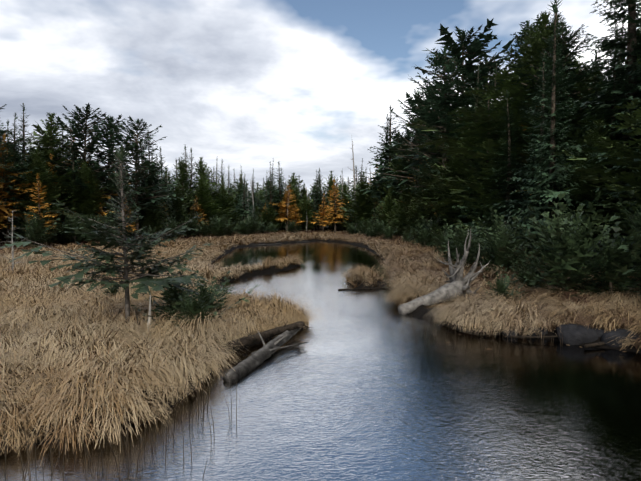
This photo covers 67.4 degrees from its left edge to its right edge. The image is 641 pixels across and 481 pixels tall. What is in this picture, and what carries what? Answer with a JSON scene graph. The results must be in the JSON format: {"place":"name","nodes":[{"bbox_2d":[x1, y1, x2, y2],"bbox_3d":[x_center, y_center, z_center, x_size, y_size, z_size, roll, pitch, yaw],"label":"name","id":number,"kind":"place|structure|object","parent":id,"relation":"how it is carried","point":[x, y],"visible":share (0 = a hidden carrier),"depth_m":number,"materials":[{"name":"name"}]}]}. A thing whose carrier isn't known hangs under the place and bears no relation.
{"place":"outdoors","nodes":[
{"label":"outdoors","id":0,"kind":"place"},
{"bbox_2d":[0,241,640,480],"bbox_3d":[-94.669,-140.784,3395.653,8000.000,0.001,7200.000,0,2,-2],"label":"stream water","id":1,"kind":"structure","parent":0,"point":[361,386],"depth_m":6.57,"materials":[{"name":"liquid"}]},
{"bbox_2d":[0,374,236,480],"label":"reed stems","id":2,"kind":"object","parent":1,"relation":"in","point":[28,457],"visible":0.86,"depth_m":5.18,"materials":[{"name":"brown plant"}]},
{"bbox_2d":[223,328,300,382],"bbox_3d":[-0.932,2.007,9.193,0.562,0.588,3.250,1,3,22],"label":"fallen log","id":3,"kind":"object","parent":1,"relation":"in","point":[239,370],"visible":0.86,"depth_m":8.55,"materials":[{"name":"grey wood"}]},
{"bbox_2d":[0,244,640,296],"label":"marsh grass","id":4,"kind":"structure","parent":0,"point":[31,276],"depth_m":20.41,"materials":[{"name":"beige plant"}]},
{"bbox_2d":[0,226,640,465],"bbox_3d":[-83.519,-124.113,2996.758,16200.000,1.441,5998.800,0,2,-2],"label":"marsh ground","id":5,"kind":"structure","parent":0,"point":[420,312],"depth_m":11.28,"materials":[{"name":"beige plant"}]},
{"bbox_2d":[0,104,30,208],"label":"pine tree","id":6,"kind":"object","parent":5,"relation":"on","point":[9,152],"visible":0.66,"depth_m":42.78,"materials":[{"name":"green plant"}]},
{"bbox_2d":[0,209,33,275],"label":"dead sapling","id":7,"kind":"object","parent":5,"relation":"on","point":[12,253],"visible":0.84,"depth_m":19.55,"materials":[{"name":"grey wood"}]},
{"bbox_2d":[0,113,38,242],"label":"spruce tree","id":8,"kind":"object","parent":5,"relation":"on","point":[17,224],"visible":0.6,"depth_m":43.58,"materials":[{"name":"green plant"}]},
{"bbox_2d":[0,133,39,242],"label":"larch tree","id":9,"kind":"object","parent":5,"relation":"on","point":[4,197],"visible":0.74,"depth_m":42.77,"materials":[{"name":"orange plant"}]},
{"bbox_2d":[2,103,58,240],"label":"spruce tree","id":10,"kind":"object","parent":5,"relation":"on","point":[23,134],"visible":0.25,"depth_m":46.63,"materials":[{"name":"green plant"}]},
{"bbox_2d":[18,221,53,246],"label":"shrub","id":11,"kind":"object","parent":5,"relation":"on","point":[34,238],"visible":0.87,"depth_m":39.47,"materials":[{"name":"green plant"}]},
{"bbox_2d":[0,148,74,241],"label":"cedar tree","id":12,"kind":"object","parent":5,"relation":"on","point":[36,161],"visible":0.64,"depth_m":44.82,"materials":[{"name":"green plant"}]},
{"bbox_2d":[8,206,66,246],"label":"shrub","id":13,"kind":"object","parent":5,"relation":"on","point":[33,220],"visible":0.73,"depth_m":40.27,"materials":[{"name":"green plant"}]},
{"bbox_2d":[22,174,57,243],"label":"larch tree","id":14,"kind":"object","parent":5,"relation":"on","point":[39,200],"visible":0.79,"depth_m":42.02,"materials":[{"name":"orange plant"}]},
{"bbox_2d":[45,215,80,242],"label":"shrub","id":15,"kind":"object","parent":5,"relation":"on","point":[63,234],"visible":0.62,"depth_m":44.96,"materials":[{"name":"green plant"}]},
{"bbox_2d":[26,112,102,237],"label":"cedar tree","id":16,"kind":"object","parent":5,"relation":"on","point":[45,142],"visible":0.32,"depth_m":48.85,"materials":[{"name":"green plant"}]},
{"bbox_2d":[49,210,90,242],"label":"shrub","id":17,"kind":"object","parent":5,"relation":"on","point":[71,222],"visible":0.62,"depth_m":44.94,"materials":[{"name":"green plant"}]},
{"bbox_2d":[53,121,96,222],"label":"spruce tree","id":18,"kind":"object","parent":5,"relation":"on","point":[73,160],"visible":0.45,"depth_m":48.70,"materials":[{"name":"green plant"}]},
{"bbox_2d":[52,161,108,238],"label":"cedar tree","id":19,"kind":"object","parent":5,"relation":"on","point":[84,172],"visible":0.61,"depth_m":48.44,"materials":[{"name":"green plant"}]},
{"bbox_2d":[34,103,138,208],"bbox_3d":[-25.354,-7.050,50.535,11.960,14.376,11.328,1,3,23],"label":"pine tree","id":20,"kind":"object","parent":5,"relation":"on","point":[78,128],"visible":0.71,"depth_m":49.76,"materials":[{"name":"green plant"}]},
{"bbox_2d":[1,144,215,323],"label":"spruce tree","id":21,"kind":"object","parent":5,"relation":"on","point":[144,280],"visible":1,"depth_m":9.69,"materials":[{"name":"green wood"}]},
{"bbox_2d":[63,113,157,216],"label":"pine tree","id":22,"kind":"object","parent":5,"relation":"on","point":[111,126],"visible":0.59,"depth_m":52.80,"materials":[{"name":"green plant"}]},
{"bbox_2d":[103,115,177,237],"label":"pine tree","id":23,"kind":"object","parent":5,"relation":"on","point":[135,150],"visible":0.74,"depth_m":55.52,"materials":[{"name":"green plant"}]},
{"bbox_2d":[129,189,164,235],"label":"cedar tree","id":24,"kind":"object","parent":5,"relation":"on","point":[148,216],"visible":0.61,"depth_m":57.60,"materials":[{"name":"green plant"}]},
{"bbox_2d":[131,179,172,234],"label":"cedar tree","id":25,"kind":"object","parent":5,"relation":"on","point":[155,206],"visible":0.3,"depth_m":58.79,"materials":[{"name":"green plant"}]},
{"bbox_2d":[130,130,182,214],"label":"spruce tree","id":26,"kind":"object","parent":5,"relation":"on","point":[156,181],"visible":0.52,"depth_m":58.87,"materials":[{"name":"green plant"}]},
{"bbox_2d":[131,262,216,327],"bbox_3d":[-3.089,1.353,10.413,1.764,1.733,1.794,0,2,-2],"label":"shrub","id":27,"kind":"object","parent":5,"relation":"on","point":[168,298],"visible":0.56,"depth_m":10.19,"materials":[{"name":"green plant"}]},
{"bbox_2d":[159,177,203,226],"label":"cedar tree","id":28,"kind":"object","parent":5,"relation":"on","point":[177,206],"visible":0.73,"depth_m":63.15,"materials":[{"name":"green plant"}]},
{"bbox_2d":[148,285,225,327],"bbox_3d":[-2.583,1.575,9.551,1.526,1.298,1.358,1,3,29],"label":"shrub","id":29,"kind":"object","parent":5,"relation":"on","point":[192,307],"visible":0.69,"depth_m":9.51,"materials":[{"name":"green plant"}]},
{"bbox_2d":[165,159,210,221],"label":"cedar tree","id":30,"kind":"object","parent":5,"relation":"on","point":[182,168],"visible":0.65,"depth_m":69.88,"materials":[{"name":"green plant"}]},
{"bbox_2d":[185,150,199,195],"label":"spruce tree","id":31,"kind":"object","parent":5,"relation":"on","point":[191,182],"visible":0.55,"depth_m":76.23,"materials":[{"name":"green plant"}]},
{"bbox_2d":[187,157,233,230],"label":"cedar tree","id":32,"kind":"object","parent":5,"relation":"on","point":[201,169],"visible":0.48,"depth_m":76.19,"materials":[{"name":"green plant"}]},
{"bbox_2d":[189,175,233,230],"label":"cedar tree","id":33,"kind":"object","parent":5,"relation":"on","point":[201,194],"visible":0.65,"depth_m":72.77,"materials":[{"name":"green plant"}]},
{"bbox_2d":[178,270,260,314],"bbox_3d":[-2.502,1.470,11.022,1.896,1.571,1.721,1,2,14],"label":"shrub","id":34,"kind":"object","parent":5,"relation":"on","point":[203,291],"visible":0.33,"depth_m":11.12,"materials":[{"name":"green plant"}]},
{"bbox_2d":[0,228,439,254],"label":"marsh grass","id":35,"kind":"structure","parent":5,"relation":"on","point":[222,243],"depth_m":50.77,"materials":[{"name":"beige plant"}]},
{"bbox_2d":[205,215,234,236],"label":"shrub","id":36,"kind":"object","parent":5,"relation":"on","point":[219,229],"visible":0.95,"depth_m":65.92,"materials":[{"name":"green plant"}]},
{"bbox_2d":[209,175,245,229],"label":"cedar tree","id":37,"kind":"object","parent":5,"relation":"on","point":[224,192],"visible":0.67,"depth_m":78.39,"materials":[{"name":"green plant"}]},
{"bbox_2d":[225,166,241,223],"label":"spruce tree","id":38,"kind":"object","parent":5,"relation":"on","point":[231,192],"visible":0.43,"depth_m":81.38,"materials":[{"name":"green plant"}]},
{"bbox_2d":[232,218,250,234],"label":"shrub","id":39,"kind":"object","parent":5,"relation":"on","point":[242,227],"visible":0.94,"depth_m":73.66,"materials":[{"name":"green plant"}]},
{"bbox_2d":[229,181,255,219],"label":"spruce tree","id":40,"kind":"object","parent":5,"relation":"on","point":[244,208],"visible":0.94,"depth_m":79.47,"materials":[{"name":"green plant"}]},
{"bbox_2d":[229,174,264,220],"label":"cedar tree","id":41,"kind":"object","parent":5,"relation":"on","point":[239,182],"visible":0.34,"depth_m":95.46,"materials":[{"name":"green plant"}]},
{"bbox_2d":[227,321,314,350],"bbox_3d":[-0.830,1.861,9.597,0.868,0.376,2.146,2,3,42],"label":"fallen log","id":42,"kind":"object","parent":5,"relation":"on","point":[251,339],"visible":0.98,"depth_m":9.57,"materials":[{"name":"brown wood"}]},
{"bbox_2d":[260,162,283,223],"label":"fir tree","id":43,"kind":"object","parent":5,"relation":"on","point":[270,192],"visible":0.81,"depth_m":89.37,"materials":[{"name":"green plant"}]},
{"bbox_2d":[262,204,282,230],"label":"cedar tree","id":44,"kind":"object","parent":5,"relation":"on","point":[270,211],"visible":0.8,"depth_m":86.29,"materials":[{"name":"green plant"}]},
{"bbox_2d":[269,162,293,229],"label":"spruce tree","id":45,"kind":"object","parent":5,"relation":"on","point":[280,191],"visible":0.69,"depth_m":94.47,"materials":[{"name":"green plant"}]},
{"bbox_2d":[259,179,309,227],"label":"cedar tree","id":46,"kind":"object","parent":5,"relation":"on","point":[294,191],"visible":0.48,"depth_m":94.88,"materials":[{"name":"green plant"}]},
{"bbox_2d":[272,185,299,230],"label":"larch tree","id":47,"kind":"object","parent":5,"relation":"on","point":[281,218],"visible":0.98,"depth_m":88.28,"materials":[{"name":"orange plant"}]},
{"bbox_2d":[294,194,318,229],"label":"cedar tree","id":48,"kind":"object","parent":5,"relation":"on","point":[304,211],"visible":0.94,"depth_m":92.19,"materials":[{"name":"green plant"}]},
{"bbox_2d":[307,170,331,229],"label":"spruce tree","id":49,"kind":"object","parent":5,"relation":"on","point":[319,201],"visible":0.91,"depth_m":96.06,"materials":[{"name":"green plant"}]},
{"bbox_2d":[308,168,330,229],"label":"spruce tree","id":50,"kind":"object","parent":5,"relation":"on","point":[320,227],"visible":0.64,"depth_m":97.53,"materials":[{"name":"green plant"}]},
{"bbox_2d":[311,197,332,231],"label":"larch tree","id":51,"kind":"object","parent":5,"relation":"on","point":[323,212],"visible":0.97,"depth_m":90.59,"materials":[{"name":"orange plant"}]},
{"bbox_2d":[319,170,351,226],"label":"cedar tree","id":52,"kind":"object","parent":5,"relation":"on","point":[331,182],"visible":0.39,"depth_m":103.03,"materials":[{"name":"green plant"}]},
{"bbox_2d":[323,178,348,232],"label":"larch tree","id":53,"kind":"object","parent":5,"relation":"on","point":[335,212],"visible":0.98,"depth_m":87.79,"materials":[{"name":"orange plant"}]},
{"bbox_2d":[322,186,352,229],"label":"cedar tree","id":54,"kind":"object","parent":5,"relation":"on","point":[333,201],"visible":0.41,"depth_m":94.85,"materials":[{"name":"green plant"}]},
{"bbox_2d":[328,183,353,230],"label":"cedar tree","id":55,"kind":"object","parent":5,"relation":"on","point":[344,190],"visible":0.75,"depth_m":90.82,"materials":[{"name":"green plant"}]},
{"bbox_2d":[333,171,381,230],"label":"cedar tree","id":56,"kind":"object","parent":5,"relation":"on","point":[361,205],"visible":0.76,"depth_m":80.49,"materials":[{"name":"green plant"}]},
{"bbox_2d":[361,114,389,216],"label":"spruce tree","id":57,"kind":"object","parent":5,"relation":"on","point":[382,140],"visible":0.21,"depth_m":79.82,"materials":[{"name":"green plant"}]},
{"bbox_2d":[354,105,410,200],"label":"spruce tree","id":58,"kind":"object","parent":5,"relation":"on","point":[389,151],"visible":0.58,"depth_m":77.07,"materials":[{"name":"green plant"}]},
{"bbox_2d":[353,132,416,217],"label":"cedar tree","id":59,"kind":"object","parent":5,"relation":"on","point":[394,160],"visible":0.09,"depth_m":77.90,"materials":[{"name":"green plant"}]},
{"bbox_2d":[373,188,397,233],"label":"cedar tree","id":60,"kind":"object","parent":5,"relation":"on","point":[387,200],"visible":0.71,"depth_m":66.62,"materials":[{"name":"green plant"}]},
{"bbox_2d":[376,224,398,238],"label":"shrub","id":61,"kind":"object","parent":5,"relation":"on","point":[389,231],"visible":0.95,"depth_m":55.19,"materials":[{"name":"green plant"}]},
{"bbox_2d":[365,142,413,228],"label":"cedar tree","id":62,"kind":"object","parent":5,"relation":"on","point":[394,170],"visible":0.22,"depth_m":71.03,"materials":[{"name":"green plant"}]},
{"bbox_2d":[370,131,416,195],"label":"pine tree","id":63,"kind":"object","parent":5,"relation":"on","point":[409,140],"visible":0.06,"depth_m":75.11,"materials":[{"name":"green plant"}]},
{"bbox_2d":[383,202,408,235],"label":"cedar tree","id":64,"kind":"object","parent":5,"relation":"on","point":[399,223],"visible":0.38,"depth_m":62.84,"materials":[{"name":"green plant"}]},
{"bbox_2d":[386,184,417,234],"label":"cedar tree","id":65,"kind":"object","parent":5,"relation":"on","point":[401,216],"visible":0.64,"depth_m":60.35,"materials":[{"name":"green plant"}]},
{"bbox_2d":[375,88,436,200],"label":"pine tree","id":66,"kind":"object","parent":5,"relation":"on","point":[394,177],"visible":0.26,"depth_m":67.64,"materials":[{"name":"green plant"}]},
{"bbox_2d":[404,195,419,238],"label":"cedar tree","id":67,"kind":"object","parent":5,"relation":"on","point":[412,223],"visible":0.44,"depth_m":54.49,"materials":[{"name":"green plant"}]},
{"bbox_2d":[410,222,438,247],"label":"shrub","id":68,"kind":"object","parent":5,"relation":"on","point":[424,238],"visible":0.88,"depth_m":40.20,"materials":[{"name":"green plant"}]},
{"bbox_2d":[405,155,447,232],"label":"cedar tree","id":69,"kind":"object","parent":5,"relation":"on","point":[426,195],"visible":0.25,"depth_m":50.36,"materials":[{"name":"green plant"}]},
{"bbox_2d":[413,214,440,246],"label":"shrub","id":70,"kind":"object","parent":5,"relation":"on","point":[434,228],"visible":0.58,"depth_m":40.33,"materials":[{"name":"green plant"}]},
{"bbox_2d":[393,46,483,194],"bbox_3d":[13.278,-9.775,49.305,9.929,20.256,9.615,-1,3,-31],"label":"pine tree","id":71,"kind":"object","parent":5,"relation":"on","point":[443,101],"visible":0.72,"depth_m":48.24,"materials":[{"name":"green plant"}]},
{"bbox_2d":[398,228,489,314],"bbox_3d":[3.781,0.846,13.792,1.825,2.443,3.151,2,3,41],"label":"driftwood root stump","id":72,"kind":"object","parent":5,"relation":"on","point":[458,284],"visible":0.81,"depth_m":13.63,"materials":[{"name":"grey wood"}]},
{"bbox_2d":[410,125,481,234],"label":"cedar tree","id":73,"kind":"object","parent":5,"relation":"on","point":[462,165],"visible":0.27,"depth_m":39.59,"materials":[{"name":"green plant"}]},
{"bbox_2d":[380,18,516,185],"bbox_3d":[17.061,-12.200,54.653,21.384,24.448,22.577,2,3,39],"label":"pine tree","id":74,"kind":"object","parent":5,"relation":"on","point":[474,48],"visible":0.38,"depth_m":53.40,"materials":[{"name":"green plant"}]},
{"bbox_2d":[430,144,473,236],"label":"cedar tree","id":75,"kind":"object","parent":5,"relation":"on","point":[449,221],"visible":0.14,"depth_m":40.62,"materials":[{"name":"green plant"}]},
{"bbox_2d":[426,219,483,262],"bbox_3d":[6.337,0.389,23.068,2.747,2.959,2.701,0,2,10],"label":"shrub","id":76,"kind":"object","parent":5,"relation":"on","point":[451,248],"visible":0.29,"depth_m":22.89,"materials":[{"name":"green plant"}]},
{"bbox_2d":[351,283,562,348],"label":"reed stems","id":77,"kind":"object","parent":5,"relation":"on","point":[471,330],"visible":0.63,"depth_m":10.16,"materials":[{"name":"brown plant"}]},
{"bbox_2d":[440,219,494,270],"bbox_3d":[6.830,0.482,21.872,2.846,2.946,3.199,2,3,36],"label":"shrub","id":78,"kind":"object","parent":5,"relation":"on","point":[462,236],"visible":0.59,"depth_m":21.70,"materials":[{"name":"green plant"}]},
{"bbox_2d":[426,52,508,167],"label":"pine tree","id":79,"kind":"object","parent":5,"relation":"on","point":[490,75],"visible":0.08,"depth_m":54.48,"materials":[{"name":"green plant"}]},
{"bbox_2d":[465,64,484,138],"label":"spruce tree","id":80,"kind":"object","parent":5,"relation":"on","point":[477,99],"visible":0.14,"depth_m":47.14,"materials":[{"name":"green plant"}]},
{"bbox_2d":[450,93,516,237],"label":"fir tree","id":81,"kind":"object","parent":5,"relation":"on","point":[466,187],"visible":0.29,"depth_m":33.49,"materials":[{"name":"green plant"}]},
{"bbox_2d":[451,135,534,249],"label":"cedar tree","id":82,"kind":"object","parent":5,"relation":"on","point":[484,193],"visible":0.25,"depth_m":31.39,"materials":[{"name":"green plant"}]},
{"bbox_2d":[459,216,527,275],"bbox_3d":[7.215,0.497,19.401,2.674,3.054,2.719,-1,2,-14],"label":"shrub","id":83,"kind":"object","parent":5,"relation":"on","point":[500,258],"visible":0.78,"depth_m":19.27,"materials":[{"name":"green plant"}]},
{"bbox_2d":[467,90,532,244],"bbox_3d":[11.215,-3.974,29.164,4.523,10.428,4.804,1,3,17],"label":"fir tree","id":84,"kind":"object","parent":5,"relation":"on","point":[509,162],"visible":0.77,"depth_m":29.29,"materials":[{"name":"green plant"}]},
{"bbox_2d":[482,273,527,304],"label":"shrub","id":85,"kind":"object","parent":5,"relation":"on","point":[502,287],"visible":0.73,"depth_m":12.95,"materials":[{"name":"green plant"}]},
{"bbox_2d":[472,207,543,269],"bbox_3d":[7.820,0.333,20.249,3.265,3.477,2.904,-2,3,-42],"label":"shrub","id":86,"kind":"object","parent":5,"relation":"on","point":[497,224],"visible":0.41,"depth_m":20.02,"materials":[{"name":"green plant"}]},
{"bbox_2d":[405,10,619,247],"bbox_3d":[15.251,-7.308,34.561,15.538,16.846,15.508,-2,3,-33],"label":"cedar tree","id":87,"kind":"object","parent":5,"relation":"on","point":[530,54],"visible":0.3,"depth_m":32.40,"materials":[{"name":"green plant"}]},
{"bbox_2d":[504,248,531,271],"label":"shrub","id":88,"kind":"object","parent":5,"relation":"on","point":[516,257],"visible":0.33,"depth_m":19.20,"materials":[{"name":"green plant"}]},
{"bbox_2d":[488,12,548,92],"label":"pine tree","id":89,"kind":"object","parent":5,"relation":"on","point":[517,38],"visible":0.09,"depth_m":49.67,"materials":[{"name":"green plant"}]},
{"bbox_2d":[498,256,554,289],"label":"shrub","id":90,"kind":"object","parent":5,"relation":"on","point":[520,275],"visible":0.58,"depth_m":15.23,"materials":[{"name":"green plant"}]},
{"bbox_2d":[495,49,572,249],"bbox_3d":[12.377,-4.750,26.703,4.465,11.862,5.039,0,2,-3],"label":"spruce tree","id":91,"kind":"object","parent":5,"relation":"on","point":[525,166],"visible":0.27,"depth_m":26.68,"materials":[{"name":"green plant"}]},
{"bbox_2d":[490,0,616,258],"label":"spruce tree","id":92,"kind":"object","parent":5,"relation":"on","point":[552,190],"visible":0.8,"depth_m":21.20,"materials":[{"name":"green plant"}]},
{"bbox_2d":[497,191,611,286],"bbox_3d":[7.650,0.332,15.472,3.251,3.769,3.306,0,2,-5],"label":"shrub","id":93,"kind":"object","parent":5,"relation":"on","point":[561,196],"visible":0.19,"depth_m":15.53,"materials":[{"name":"green plant"}]},
{"bbox_2d":[506,20,604,178],"bbox_3d":[15.440,-6.605,30.659,7.090,14.936,7.322,-2,3,-36],"label":"pine tree","id":94,"kind":"object","parent":5,"relation":"on","point":[580,75],"visible":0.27,"depth_m":30.18,"materials":[{"name":"green plant"}]},
{"bbox_2d":[515,77,596,198],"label":"cedar tree","id":95,"kind":"object","parent":5,"relation":"on","point":[584,84],"visible":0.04,"depth_m":30.87,"materials":[{"name":"green plant"}]},
{"bbox_2d":[547,0,587,70],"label":"spruce tree","id":96,"kind":"object","parent":5,"relation":"on","point":[573,58],"visible":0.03,"depth_m":35.04,"materials":[{"name":"green plant"}]},
{"bbox_2d":[498,201,640,296],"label":"shrub","id":97,"kind":"object","parent":5,"relation":"on","point":[566,250],"visible":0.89,"depth_m":13.31,"materials":[{"name":"green plant"}]},
{"bbox_2d":[556,324,597,344],"bbox_3d":[5.454,2.045,10.213,0.773,0.560,0.607,-1,3,-16],"label":"bank rock","id":98,"kind":"object","parent":5,"relation":"on","point":[574,334],"visible":0.7,"depth_m":10.00,"materials":[{"name":"grey stone"}]},
{"bbox_2d":[514,0,640,242],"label":"spruce tree","id":99,"kind":"object","parent":5,"relation":"on","point":[632,52],"visible":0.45,"depth_m":22.07,"materials":[{"name":"green plant"}]},
{"bbox_2d":[520,119,640,265],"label":"cedar tree","id":100,"kind":"object","parent":5,"relation":"on","point":[582,192],"visible":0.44,"depth_m":20.84,"materials":[{"name":"green plant"}]},
{"bbox_2d":[537,87,639,242],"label":"cedar tree","id":101,"kind":"object","parent":5,"relation":"on","point":[586,122],"visible":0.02,"depth_m":26.45,"materials":[{"name":"green plant"}]},
{"bbox_2d":[545,215,640,296],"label":"shrub","id":102,"kind":"object","parent":5,"relation":"on","point":[622,271],"visible":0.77,"depth_m":13.02,"materials":[{"name":"green plant"}]},
{"bbox_2d":[554,99,640,264],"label":"cedar tree","id":103,"kind":"object","parent":5,"relation":"on","point":[631,178],"visible":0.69,"depth_m":15.54,"materials":[{"name":"green plant"}]},
{"bbox_2d":[579,24,635,240],"bbox_3d":[13.658,-4.405,22.391,3.547,11.491,4.003,0,2,8],"label":"spruce tree","id":104,"kind":"object","parent":5,"relation":"on","point":[615,87],"visible":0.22,"depth_m":22.30,"materials":[{"name":"green plant"}]},
{"bbox_2d":[587,0,640,235],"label":"spruce tree","id":105,"kind":"object","parent":5,"relation":"on","point":[603,158],"visible":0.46,"depth_m":18.96,"materials":[{"name":"green plant"}]},
{"bbox_2d":[601,329,638,347],"bbox_3d":[6.131,2.038,9.852,0.739,0.456,0.500,-1,2,-12],"label":"bank rock","id":106,"kind":"object","parent":5,"relation":"on","point":[609,336],"visible":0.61,"depth_m":9.69,"materials":[{"name":"grey stone"}]},
{"bbox_2d":[608,186,640,288],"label":"shrub","id":107,"kind":"object","parent":5,"relation":"on","point":[635,220],"visible":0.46,"depth_m":13.59,"materials":[{"name":"green plant"}]},
{"bbox_2d":[0,0,640,195],"label":"sky","id":108,"kind":"structure","parent":0,"point":[248,84],"materials":[{"name":"white"}]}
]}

